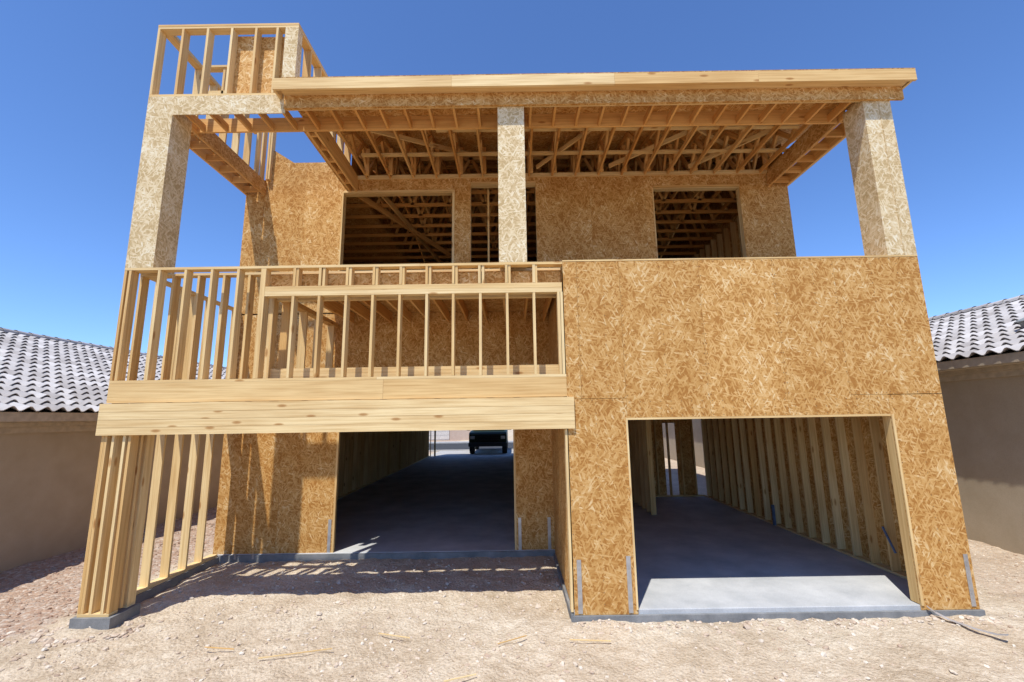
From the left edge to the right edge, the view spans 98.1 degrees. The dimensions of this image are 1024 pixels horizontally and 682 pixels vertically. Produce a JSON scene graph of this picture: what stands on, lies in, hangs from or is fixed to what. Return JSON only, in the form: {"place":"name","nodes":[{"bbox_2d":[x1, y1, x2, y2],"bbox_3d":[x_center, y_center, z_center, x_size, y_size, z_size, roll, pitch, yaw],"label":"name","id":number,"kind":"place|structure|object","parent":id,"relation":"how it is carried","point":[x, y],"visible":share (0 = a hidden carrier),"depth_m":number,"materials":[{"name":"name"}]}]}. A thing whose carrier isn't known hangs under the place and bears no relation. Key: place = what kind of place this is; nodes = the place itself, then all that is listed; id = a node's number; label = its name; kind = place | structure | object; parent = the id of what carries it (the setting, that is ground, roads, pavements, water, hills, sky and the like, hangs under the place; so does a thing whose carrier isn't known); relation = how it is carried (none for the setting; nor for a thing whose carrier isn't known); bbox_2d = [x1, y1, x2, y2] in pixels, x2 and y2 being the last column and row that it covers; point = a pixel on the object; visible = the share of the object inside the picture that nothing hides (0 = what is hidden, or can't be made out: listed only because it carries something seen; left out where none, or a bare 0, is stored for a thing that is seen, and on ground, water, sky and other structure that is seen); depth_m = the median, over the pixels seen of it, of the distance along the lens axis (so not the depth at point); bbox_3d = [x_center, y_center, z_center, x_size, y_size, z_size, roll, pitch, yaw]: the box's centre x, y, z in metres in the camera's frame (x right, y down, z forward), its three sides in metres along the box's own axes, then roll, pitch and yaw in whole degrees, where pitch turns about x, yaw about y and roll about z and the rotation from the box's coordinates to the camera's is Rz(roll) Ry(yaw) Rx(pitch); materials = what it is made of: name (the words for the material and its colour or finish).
{"place":"outdoors","nodes":[
{"label":"outdoors","id":0,"kind":"place"},
{"bbox_2d":[429,443,512,449],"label":"street","id":1,"kind":"structure","parent":0,"point":[453,446],"depth_m":41.18,"materials":[{"name":"grey asphalt"}]},
{"bbox_2d":[429,441,513,455],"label":"pavement","id":2,"kind":"structure","parent":0,"point":[466,452],"depth_m":34.45,"materials":[{"name":"concrete"}]},
{"bbox_2d":[467,429,511,453],"bbox_3d":[-1.739,7.437,35.100,3.432,2.495,6.624,-1,-10,0],"label":"pickup truck","id":3,"kind":"object","parent":2,"relation":"on","point":[480,438],"visible":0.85,"depth_m":31.99,"materials":[{"name":"black paint"}]},
{"bbox_2d":[0,429,1023,681],"bbox_3d":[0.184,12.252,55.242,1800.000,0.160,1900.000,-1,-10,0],"label":"ground","id":4,"kind":"structure","parent":0,"point":[656,655],"depth_m":5.67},
{"bbox_2d":[0,425,223,572],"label":"stucco walls","id":5,"kind":"structure","parent":4,"relation":"on","point":[47,482],"depth_m":9.19,"materials":[{"name":"beige paint"}]},
{"bbox_2d":[0,412,97,433],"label":"eave trim","id":6,"kind":"structure","parent":5,"relation":"attached to","point":[21,422],"depth_m":8.79,"materials":[{"name":"paint"}]},
{"bbox_2d":[0,408,98,412],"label":"roof underlay","id":7,"kind":"object","parent":6,"relation":"on","point":[45,410],"depth_m":8.84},
{"bbox_2d":[0,331,225,411],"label":"roof tiles","id":8,"kind":"object","parent":6,"relation":"on","point":[37,374],"visible":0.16,"depth_m":11.10,"materials":[{"name":"grey tile"}]},
{"bbox_3d":[-17.955,1.691,17.013,5.971,2.487,30.975,-1,-10,0],"label":"roof","id":9,"kind":"object","parent":6,"relation":"on","visible":0},
{"bbox_2d":[0,327,225,368],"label":"ridge cap","id":10,"kind":"object","parent":9,"relation":"on","point":[50,337],"visible":0.21,"depth_m":14.67,"materials":[{"name":"tile"}]},
{"bbox_2d":[204,633,610,681],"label":"lumber scrap","id":11,"kind":"object","parent":4,"relation":"on","point":[403,637],"visible":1,"depth_m":5.36,"materials":[{"name":"beige wood"}]},
{"bbox_2d":[449,430,471,439],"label":"walls","id":12,"kind":"structure","parent":4,"relation":"on","point":[458,434],"depth_m":55.36,"materials":[{"name":"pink paint"}]},
{"bbox_2d":[429,430,448,439],"bbox_3d":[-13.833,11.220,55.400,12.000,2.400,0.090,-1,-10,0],"label":"garage door","id":13,"kind":"structure","parent":12,"relation":"attached to","point":[442,435],"depth_m":55.27,"materials":[{"name":"paint"}]},
{"bbox_2d":[0,508,1023,681],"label":"loose rocks","id":14,"kind":"object","parent":4,"relation":"on","point":[36,635],"visible":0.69,"depth_m":5.80,"materials":[{"name":"beige stone"}]},
{"bbox_2d":[69,23,985,629],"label":"house under construction","id":15,"kind":"structure","parent":4,"relation":"on","point":[583,285],"depth_m":7.26,"materials":[{"name":"wood"}]},
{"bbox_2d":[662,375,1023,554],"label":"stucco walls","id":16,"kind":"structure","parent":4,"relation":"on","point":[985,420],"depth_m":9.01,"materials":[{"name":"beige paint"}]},
{"bbox_2d":[936,351,1023,381],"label":"eave trim","id":17,"kind":"structure","parent":16,"relation":"attached to","point":[1002,365],"depth_m":8.82,"materials":[{"name":"paint"}]},
{"bbox_2d":[936,349,1023,362],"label":"roof underlay","id":18,"kind":"object","parent":17,"relation":"on","point":[988,354],"depth_m":8.75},
{"bbox_2d":[929,298,1023,361],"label":"roof tiles","id":19,"kind":"object","parent":18,"relation":"on","point":[987,330],"visible":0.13,"depth_m":10.25,"materials":[{"name":"grey tile"}]},
{"bbox_2d":[1014,318,1023,326],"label":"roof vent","id":20,"kind":"object","parent":19,"relation":"on","point":[1020,322],"visible":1,"depth_m":8.97,"materials":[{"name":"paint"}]},
{"bbox_2d":[926,605,1008,635],"bbox_3d":[5.740,3.545,5.621,0.088,0.113,0.765,4,-11,-27],"label":"cable","id":21,"kind":"object","parent":4,"relation":"on","point":[939,614],"visible":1,"depth_m":5.61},
{"bbox_2d":[0,0,1023,366],"label":"sky","id":22,"kind":"structure","parent":0,"point":[76,75],"materials":[{"name":"blue"}]},
{"bbox_3d":[15.217,0.636,16.107,4.050,1.730,29.000,-1,-10,0],"label":"roof underlay","id":23,"kind":"object","parent":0,"visible":0},
{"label":"roof tiles","id":24,"kind":"object","parent":23,"relation":"on","visible":0},
{"bbox_2d":[928,295,1023,320],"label":"ridge cap","id":25,"kind":"object","parent":24,"relation":"on","point":[1003,301],"visible":0.11,"depth_m":12.43,"materials":[{"name":"tile"}]}
]}

